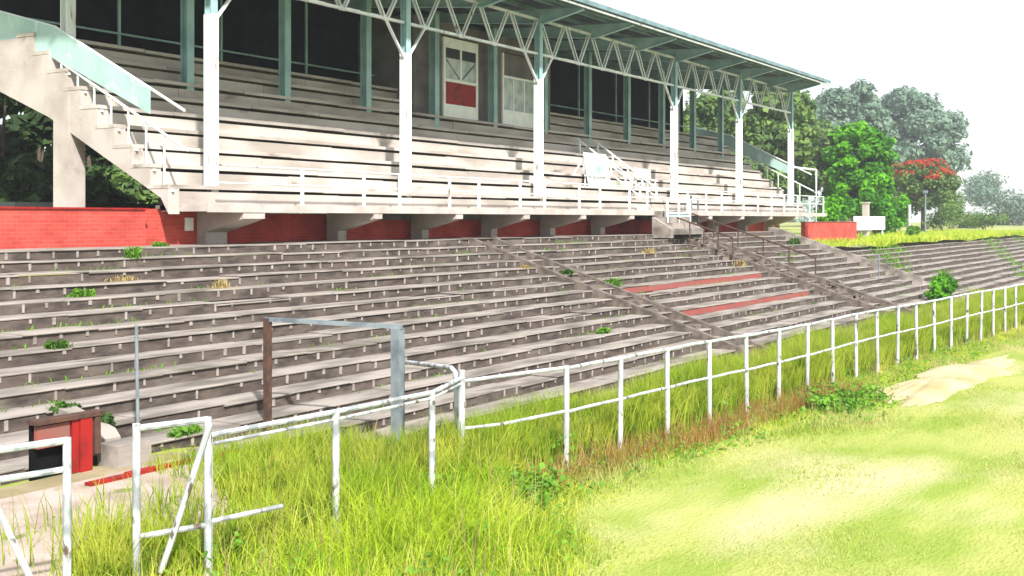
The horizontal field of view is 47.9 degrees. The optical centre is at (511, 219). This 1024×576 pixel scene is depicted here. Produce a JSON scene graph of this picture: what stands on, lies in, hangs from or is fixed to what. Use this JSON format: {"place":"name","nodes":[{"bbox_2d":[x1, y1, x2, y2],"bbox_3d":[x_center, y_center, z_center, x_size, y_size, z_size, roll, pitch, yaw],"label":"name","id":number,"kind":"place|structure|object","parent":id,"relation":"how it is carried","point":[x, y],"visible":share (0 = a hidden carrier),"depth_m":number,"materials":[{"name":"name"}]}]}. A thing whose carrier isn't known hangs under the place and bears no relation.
{"place":"outdoors","nodes":[
{"label":"outdoors","id":0,"kind":"place"},
{"bbox_2d":[0,460,306,575],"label":"path","id":1,"kind":"structure","parent":0,"point":[9,567],"depth_m":12.04,"materials":[{"name":"beige concrete"}]},
{"bbox_2d":[84,450,238,486],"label":"red kerb","id":2,"kind":"structure","parent":1,"relation":"on","point":[145,470],"depth_m":13.42,"materials":[{"name":"paint"}]},
{"bbox_2d":[0,294,1021,575],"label":"verge","id":3,"kind":"structure","parent":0,"point":[48,482],"depth_m":13.41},
{"bbox_2d":[0,437,70,575],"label":"pipe gate","id":4,"kind":"structure","parent":3,"relation":"on","point":[65,469],"depth_m":8.74,"materials":[{"name":"metal"}]},
{"bbox_2d":[27,409,104,480],"bbox_3d":[-5.325,2.692,13.755,0.215,0.715,0.950,0,0,33],"label":"red hatch","id":5,"kind":"object","parent":3,"relation":"on","point":[82,429],"visible":0.92,"depth_m":13.75,"materials":[{"name":"paint"}]},
{"bbox_2d":[97,437,150,468],"bbox_3d":[-4.829,2.910,14.351,0.390,0.280,0.510,0,0,33],"label":"concrete block","id":6,"kind":"object","parent":3,"relation":"on","point":[116,454],"depth_m":14.17,"materials":[{"name":"beige concrete"}]},
{"bbox_2d":[132,416,212,575],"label":"pipe gate","id":7,"kind":"structure","parent":3,"relation":"on","point":[205,447],"depth_m":9.46,"materials":[{"name":"metal"}]},
{"bbox_2d":[263,317,404,440],"bbox_3d":[-2.554,2.485,16.410,2.197,2.130,0.176,0,0,19],"label":"steel frame","id":8,"kind":"object","parent":3,"relation":"on","point":[397,363],"visible":0.69,"depth_m":16.13,"materials":[{"name":"grey metal"}]},
{"bbox_2d":[212,377,461,570],"bbox_3d":[-1.409,2.470,11.444,0.462,1.360,4.184,0,0,29],"label":"pipe fence","id":9,"kind":"object","parent":3,"relation":"on","point":[336,417],"visible":0.69,"depth_m":10.91,"materials":[{"name":"white metal"}]},
{"bbox_2d":[405,360,457,443],"bbox_3d":[-1.052,2.476,14.805,0.070,1.448,2.653,0,0,-18],"label":"barrier rail","id":10,"kind":"object","parent":3,"relation":"on","point":[452,369],"visible":0.64,"depth_m":13.75,"materials":[{"name":"white metal"}]},
{"bbox_2d":[0,291,1023,575],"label":"tall grass","id":11,"kind":"structure","parent":3,"relation":"on","point":[644,409],"depth_m":13.42,"materials":[{"name":"green plant"}]},
{"bbox_2d":[53,330,1009,575],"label":"leafy weeds","id":12,"kind":"object","parent":3,"relation":"on","point":[239,540],"visible":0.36,"depth_m":14.91,"materials":[{"name":"green plant"}]},
{"bbox_2d":[141,282,1023,483],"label":"rough grass","id":13,"kind":"structure","parent":3,"relation":"on","point":[1020,290],"depth_m":14.84,"materials":[{"name":"green plant"}]},
{"bbox_2d":[458,283,1023,466],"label":"pipe fence","id":14,"kind":"object","parent":3,"relation":"on","point":[566,411],"visible":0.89,"depth_m":17.98,"materials":[{"name":"metal"}]},
{"bbox_2d":[0,239,1023,575],"bbox_3d":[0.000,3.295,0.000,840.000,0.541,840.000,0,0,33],"label":"field","id":15,"kind":"structure","parent":0,"point":[938,501],"depth_m":12.36,"materials":[{"name":"green plant"}]},
{"bbox_2d":[0,227,1023,485],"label":"stepped terrace","id":16,"kind":"structure","parent":15,"relation":"on","point":[502,319],"depth_m":23.82,"materials":[{"name":"grey concrete"}]},
{"bbox_2d":[43,339,73,349],"bbox_3d":[-6.826,1.880,17.354,0.418,0.177,0.474,0,0,-44],"label":"weed","id":17,"kind":"object","parent":16,"relation":"on","point":[58,344],"visible":1,"depth_m":17.28,"materials":[{"name":"green plant"}]},
{"bbox_2d":[43,400,83,412],"bbox_3d":[-5.924,2.476,15.262,0.477,0.154,0.454,0,0,33],"label":"weed","id":18,"kind":"object","parent":16,"relation":"on","point":[59,404],"visible":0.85,"depth_m":15.19,"materials":[{"name":"green plant"}]},
{"bbox_2d":[63,288,96,297],"bbox_3d":[-7.556,1.283,20.110,0.422,0.201,0.815,0,0,33],"label":"weed","id":19,"kind":"object","parent":16,"relation":"on","point":[77,292],"visible":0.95,"depth_m":20.09,"materials":[{"name":"green plant"}]},
{"bbox_2d":[0,207,196,264],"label":"brick wall","id":20,"kind":"structure","parent":16,"relation":"on","point":[41,227],"depth_m":23.95,"materials":[{"name":"red brick"}]},
{"bbox_2d":[0,202,159,208],"bbox_3d":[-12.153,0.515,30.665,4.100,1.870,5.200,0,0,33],"label":"coping","id":21,"kind":"structure","parent":20,"relation":"on","point":[50,204],"depth_m":29.25,"materials":[{"name":"red concrete"}]},
{"bbox_2d":[185,218,193,230],"bbox_3d":[-7.455,0.110,26.596,0.030,0.300,0.240,0,0,33],"label":"wall plate","id":22,"kind":"object","parent":20,"relation":"attached to","point":[189,224],"depth_m":26.59,"materials":[{"name":"white plastic"}]},
{"bbox_2d":[101,412,117,426],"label":"weed","id":23,"kind":"object","parent":16,"relation":"on","point":[107,418],"visible":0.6,"depth_m":14.98,"materials":[{"name":"green plant"}]},
{"bbox_2d":[101,274,148,281],"bbox_3d":[-7.320,1.093,21.680,0.446,0.148,1.171,0,0,23],"label":"weed","id":24,"kind":"object","parent":16,"relation":"on","point":[122,278],"visible":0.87,"depth_m":21.58,"materials":[{"name":"plant"}]},
{"bbox_2d":[122,246,142,259],"bbox_3d":[-7.470,0.654,22.675,0.486,0.327,0.591,0,0,-33],"label":"weed","id":25,"kind":"object","parent":16,"relation":"on","point":[135,252],"visible":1,"depth_m":22.61,"materials":[{"name":"green plant"}]},
{"bbox_2d":[135,325,139,422],"bbox_3d":[-4.864,2.210,14.955,0.044,1.681,0.074,0,0,33],"label":"pole","id":26,"kind":"object","parent":16,"relation":"on","point":[137,373],"visible":0.65,"depth_m":14.94,"materials":[{"name":"white metal"}]},
{"bbox_2d":[152,241,168,246],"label":"weed","id":27,"kind":"object","parent":16,"relation":"on","point":[157,244],"visible":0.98,"depth_m":24.52,"materials":[{"name":"green plant"}]},
{"bbox_2d":[166,424,202,438],"bbox_3d":[-4.386,2.861,15.601,0.442,0.170,0.637,0,0,15],"label":"weed","id":28,"kind":"object","parent":16,"relation":"on","point":[189,430],"visible":0.98,"depth_m":15.50,"materials":[{"name":"green plant"}]},
{"bbox_2d":[207,279,236,288],"bbox_3d":[-5.694,1.242,22.553,0.526,0.239,0.554,0,0,8],"label":"weed","id":29,"kind":"object","parent":16,"relation":"on","point":[220,284],"visible":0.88,"depth_m":22.43,"materials":[{"name":"plant"}]},
{"bbox_2d":[2,235,1023,480],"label":"joint grass","id":30,"kind":"structure","parent":16,"relation":"on","point":[902,249],"depth_m":37.56,"materials":[{"name":"green plant"}]},
{"bbox_2d":[516,264,531,268],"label":"weed","id":31,"kind":"object","parent":16,"relation":"on","point":[525,266],"visible":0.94,"depth_m":31.68,"materials":[{"name":"plant"}]},
{"bbox_2d":[559,269,573,274],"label":"weed","id":32,"kind":"object","parent":16,"relation":"on","point":[567,271],"visible":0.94,"depth_m":32.38,"materials":[{"name":"green plant"}]},
{"bbox_2d":[592,327,612,333],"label":"weed","id":33,"kind":"object","parent":16,"relation":"on","point":[604,330],"visible":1,"depth_m":27.23,"materials":[{"name":"green plant"}]},
{"bbox_2d":[604,277,622,286],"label":"weed","id":34,"kind":"object","parent":16,"relation":"on","point":[615,281],"visible":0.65,"depth_m":32.90,"materials":[{"name":"green plant"}]},
{"bbox_2d":[639,247,660,253],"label":"weed","id":35,"kind":"object","parent":16,"relation":"on","point":[650,250],"visible":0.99,"depth_m":39.37,"materials":[{"name":"plant"}]},
{"bbox_2d":[653,210,732,258],"bbox_3d":[6.903,0.614,44.123,3.337,1.952,0.064,0,0,33],"label":"aisle handrail","id":36,"kind":"object","parent":16,"relation":"on","point":[703,227],"visible":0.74,"depth_m":43.85,"materials":[{"name":"brown metal"}]},
{"bbox_2d":[697,198,698,224],"bbox_3d":[7.837,-0.100,48.492,0.100,1.602,0.130,0,0,33],"label":"pole","id":37,"kind":"object","parent":16,"relation":"on","point":[697,210],"visible":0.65,"depth_m":48.45,"materials":[{"name":"white metal"}]},
{"bbox_2d":[732,259,746,266],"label":"weed","id":38,"kind":"object","parent":16,"relation":"on","point":[739,263],"visible":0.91,"depth_m":42.44,"materials":[{"name":"plant"}]},
{"bbox_2d":[691,213,815,274],"bbox_3d":[9.282,1.002,45.689,5.661,2.728,0.064,0,0,33],"label":"aisle handrail","id":39,"kind":"object","parent":16,"relation":"on","point":[763,239],"visible":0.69,"depth_m":45.38,"materials":[{"name":"brown metal"}]},
{"bbox_2d":[667,236,864,299],"bbox_3d":[9.616,1.717,44.354,7.671,2.571,4.455,0,0,33],"label":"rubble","id":40,"kind":"object","parent":16,"relation":"on","point":[763,262],"visible":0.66,"depth_m":43.35,"materials":[{"name":"grey concrete"}]},
{"bbox_2d":[788,237,804,244],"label":"weed","id":41,"kind":"object","parent":16,"relation":"on","point":[794,241],"visible":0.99,"depth_m":52.93,"materials":[{"name":"green plant"}]},
{"bbox_2d":[878,253,879,277],"bbox_3d":[15.700,2.025,49.284,0.060,1.152,0.090,0,0,33],"label":"pole","id":42,"kind":"object","parent":16,"relation":"on","point":[878,265],"visible":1,"depth_m":49.26,"materials":[{"name":"white metal"}]},
{"bbox_2d":[923,274,957,303],"bbox_3d":[17.459,2.931,46.720,1.346,1.463,1.787,0,0,33],"label":"shrub","id":43,"kind":"object","parent":16,"relation":"on","point":[943,286],"visible":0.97,"depth_m":46.31,"materials":[{"name":"green plant"}]},
{"bbox_2d":[931,268,951,277],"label":"weed","id":44,"kind":"object","parent":16,"relation":"on","point":[942,273],"visible":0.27,"depth_m":53.47,"materials":[{"name":"green plant"}]},
{"bbox_2d":[72,304,1023,575],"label":"dead stalks","id":45,"kind":"object","parent":15,"relation":"on","point":[544,462],"visible":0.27,"depth_m":12.65,"materials":[{"name":"plant"}]},
{"bbox_2d":[439,381,889,507],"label":"broadleaf weeds","id":46,"kind":"object","parent":15,"relation":"on","point":[828,400],"visible":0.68,"depth_m":17.95,"materials":[{"name":"green plant"}]},
{"bbox_2d":[499,374,867,490],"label":"reddish weeds","id":47,"kind":"object","parent":15,"relation":"on","point":[795,402],"visible":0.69,"depth_m":15.68,"materials":[{"name":"red plant"}]},
{"bbox_2d":[876,355,1016,407],"bbox_3d":[8.710,2.954,22.407,1.669,0.209,9.014,0,0,33],"label":"sand patch","id":48,"kind":"object","parent":15,"relation":"on","point":[939,384],"visible":0.97,"depth_m":20.94,"materials":[{"name":"beige sand"}]},
{"bbox_2d":[0,0,1023,222],"label":"sky","id":49,"kind":"structure","parent":0,"point":[970,53],"materials":[{"name":"white"}]},
{"bbox_2d":[22,222,1023,275],"bbox_3d":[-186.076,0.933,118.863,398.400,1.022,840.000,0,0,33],"label":"bank","id":50,"kind":"structure","parent":0,"point":[793,227],"depth_m":160.96,"materials":[{"name":"green plant"}]},
{"bbox_2d":[0,92,52,201],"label":"dark tree","id":51,"kind":"object","parent":50,"relation":"on","point":[22,184],"visible":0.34,"depth_m":33.40,"materials":[{"name":"green plant"}]},
{"bbox_2d":[4,107,85,202],"bbox_3d":[-15.290,-1.320,37.200,3.253,5.901,3.319,0,0,-30],"label":"dark tree","id":52,"kind":"object","parent":50,"relation":"on","point":[28,135],"visible":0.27,"depth_m":37.06,"materials":[{"name":"green plant"}]},
{"bbox_2d":[43,143,138,203],"bbox_3d":[-14.690,-1.191,39.949,3.734,5.705,3.740,0,0,33],"label":"dark tree","id":53,"kind":"object","parent":50,"relation":"on","point":[98,187],"visible":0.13,"depth_m":39.00,"materials":[{"name":"green plant"}]},
{"bbox_2d":[92,156,114,173],"bbox_3d":[-16.974,-2.032,51.222,4.991,7.751,4.962,0,0,33],"label":"dark tree","id":54,"kind":"object","parent":50,"relation":"on","point":[103,164],"visible":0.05,"depth_m":49.62,"materials":[{"name":"green plant"}]},
{"bbox_2d":[103,164,159,203],"bbox_3d":[-13.993,-0.935,44.350,3.421,5.278,3.647,0,0,33],"label":"dark tree","id":55,"kind":"object","parent":50,"relation":"on","point":[123,181],"visible":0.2,"depth_m":43.18,"materials":[{"name":"green plant"}]},
{"bbox_2d":[0,0,830,273],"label":"grandstand","id":56,"kind":"object","parent":50,"relation":"on","point":[237,121],"visible":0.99,"depth_m":36.72,"materials":[{"name":"grey"}]},
{"bbox_2d":[442,36,477,119],"bbox_3d":[-1.869,-5.055,41.812,0.092,2.890,2.180,0,0,33],"label":"door","id":57,"kind":"structure","parent":56,"relation":"in","point":[459,57],"depth_m":41.75,"materials":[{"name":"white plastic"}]},
{"bbox_2d":[501,52,533,127],"bbox_3d":[0.508,-4.970,45.544,0.080,2.860,3.330,0,0,33],"label":"door","id":58,"kind":"structure","parent":56,"relation":"in","point":[517,79],"depth_m":45.03,"materials":[{"name":"white plastic"}]},
{"bbox_2d":[573,152,610,186],"bbox_3d":[3.061,-1.855,44.056,0.775,1.330,1.750,0,0,33],"label":"notice board","id":59,"kind":"object","parent":56,"relation":"on","point":[596,164],"visible":0.8,"depth_m":43.79,"materials":[{"name":"white plastic"}]},
{"bbox_2d":[583,165,607,186],"bbox_3d":[3.185,-1.656,43.769,0.376,0.850,1.398,0,0,33],"label":"bench frame","id":60,"kind":"object","parent":56,"relation":"on","point":[585,175],"visible":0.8,"depth_m":43.30,"materials":[{"name":"white plastic"}]},
{"bbox_2d":[577,138,676,199],"bbox_3d":[4.639,-2.026,46.409,3.772,2.511,1.679,0,0,19],"label":"stair balustrade","id":61,"kind":"object","parent":56,"relation":"on","point":[655,188],"visible":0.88,"depth_m":46.52,"materials":[{"name":"white metal"}]},
{"bbox_2d":[634,168,656,187],"bbox_3d":[5.496,-1.658,47.386,0.355,0.906,1.312,0,0,36],"label":"bench frame","id":62,"kind":"object","parent":56,"relation":"on","point":[642,172],"visible":0.75,"depth_m":47.29,"materials":[{"name":"white plastic"}]},
{"bbox_2d":[666,199,690,222],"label":"stair gate","id":63,"kind":"structure","parent":56,"relation":"on","point":[679,214],"depth_m":44.61,"materials":[{"name":"white metal"}]},
{"bbox_2d":[315,197,820,221],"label":"wood","id":64,"kind":"object","parent":50,"relation":"on","point":[806,218],"depth_m":381.82,"materials":[{"name":"wood"}]},
{"bbox_2d":[683,90,774,186],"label":"leafy tree","id":65,"kind":"object","parent":50,"relation":"on","point":[706,111],"visible":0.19,"depth_m":95.50,"materials":[{"name":"green plant"}]},
{"bbox_2d":[730,90,828,228],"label":"leafy tree","id":66,"kind":"object","parent":50,"relation":"on","point":[766,130],"visible":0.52,"depth_m":95.72,"materials":[{"name":"green plant"}]},
{"bbox_2d":[812,119,855,220],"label":"leafy tree","id":67,"kind":"object","parent":50,"relation":"on","point":[824,142],"visible":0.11,"depth_m":129.93,"materials":[{"name":"green plant"}]},
{"bbox_2d":[813,194,856,221],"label":"shrub","id":68,"kind":"object","parent":50,"relation":"on","point":[834,214],"visible":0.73,"depth_m":81.75,"materials":[{"name":"green plant"}]},
{"bbox_2d":[820,120,898,232],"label":"leafy tree","id":69,"kind":"object","parent":50,"relation":"on","point":[848,172],"visible":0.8,"depth_m":93.48,"materials":[{"name":"green plant"}]},
{"bbox_2d":[814,78,906,220],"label":"tall tree","id":70,"kind":"object","parent":50,"relation":"on","point":[840,106],"visible":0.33,"depth_m":173.20,"materials":[{"name":"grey plant"}]},
{"bbox_2d":[861,202,870,236],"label":"gate pier","id":71,"kind":"structure","parent":50,"relation":"on","point":[865,208],"depth_m":81.43,"materials":[{"name":"beige concrete"}]},
{"bbox_2d":[854,216,884,233],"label":"sign board","id":72,"kind":"object","parent":50,"relation":"on","point":[870,222],"visible":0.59,"depth_m":81.50,"materials":[{"name":"white plastic"}]},
{"bbox_2d":[858,172,895,234],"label":"leafy tree","id":73,"kind":"object","parent":50,"relation":"on","point":[871,186],"visible":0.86,"depth_m":87.91,"materials":[{"name":"green plant"}]},
{"bbox_2d":[890,192,912,234],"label":"shrub","id":74,"kind":"object","parent":50,"relation":"on","point":[901,212],"visible":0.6,"depth_m":92.48,"materials":[{"name":"green plant"}]},
{"bbox_2d":[908,205,910,225],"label":"white post","id":75,"kind":"object","parent":50,"relation":"on","point":[909,215],"visible":0.66,"depth_m":88.73,"materials":[{"name":"paint"}]},
{"bbox_2d":[797,228,1023,247],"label":"bank grass","id":76,"kind":"structure","parent":50,"relation":"on","point":[886,239],"depth_m":74.54,"materials":[{"name":"plant"}]},
{"bbox_2d":[871,85,972,226],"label":"tall tree","id":77,"kind":"object","parent":50,"relation":"on","point":[915,116],"visible":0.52,"depth_m":192.46,"materials":[{"name":"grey plant"}]},
{"bbox_2d":[923,190,927,231],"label":"lamp post","id":78,"kind":"object","parent":50,"relation":"on","point":[925,191],"visible":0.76,"depth_m":97.42,"materials":[{"name":"grey metal"}]},
{"bbox_2d":[889,158,965,230],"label":"flame tree","id":79,"kind":"object","parent":50,"relation":"on","point":[914,179],"visible":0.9,"depth_m":120.04,"materials":[{"name":"green plant"}]},
{"bbox_2d":[921,201,963,230],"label":"shrub","id":80,"kind":"object","parent":50,"relation":"on","point":[946,215],"visible":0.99,"depth_m":115.19,"materials":[{"name":"green plant"}]},
{"bbox_2d":[935,191,985,228],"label":"leafy tree","id":81,"kind":"object","parent":50,"relation":"on","point":[961,202],"visible":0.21,"depth_m":161.20,"materials":[{"name":"green plant"}]},
{"bbox_2d":[954,210,1011,229],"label":"shrub","id":82,"kind":"object","parent":50,"relation":"on","point":[974,220],"visible":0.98,"depth_m":124.16,"materials":[{"name":"green plant"}]},
{"bbox_2d":[961,168,1023,225],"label":"leafy tree","id":83,"kind":"object","parent":50,"relation":"on","point":[982,191],"visible":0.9,"depth_m":237.91,"materials":[{"name":"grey plant"}]},
{"bbox_2d":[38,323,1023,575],"bbox_3d":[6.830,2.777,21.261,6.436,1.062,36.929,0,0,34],"label":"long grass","id":84,"kind":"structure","parent":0,"point":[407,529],"depth_m":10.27,"materials":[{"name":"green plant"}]},
{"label":"bank","id":85,"kind":"structure","parent":0,"visible":0},
{"bbox_2d":[794,167,816,221],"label":"pipe hoop","id":86,"kind":"object","parent":85,"relation":"on","point":[815,170],"visible":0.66,"depth_m":68.03,"materials":[{"name":"white metal"}]},
{"bbox_2d":[800,221,856,241],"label":"brick wall","id":87,"kind":"structure","parent":85,"relation":"on","point":[828,230],"depth_m":66.65,"materials":[{"name":"red brick"}]},
{"bbox_2d":[905,225,921,235],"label":"shrub","id":88,"kind":"object","parent":85,"relation":"on","point":[912,229],"visible":0.9,"depth_m":79.25,"materials":[{"name":"green plant"}]}
]}

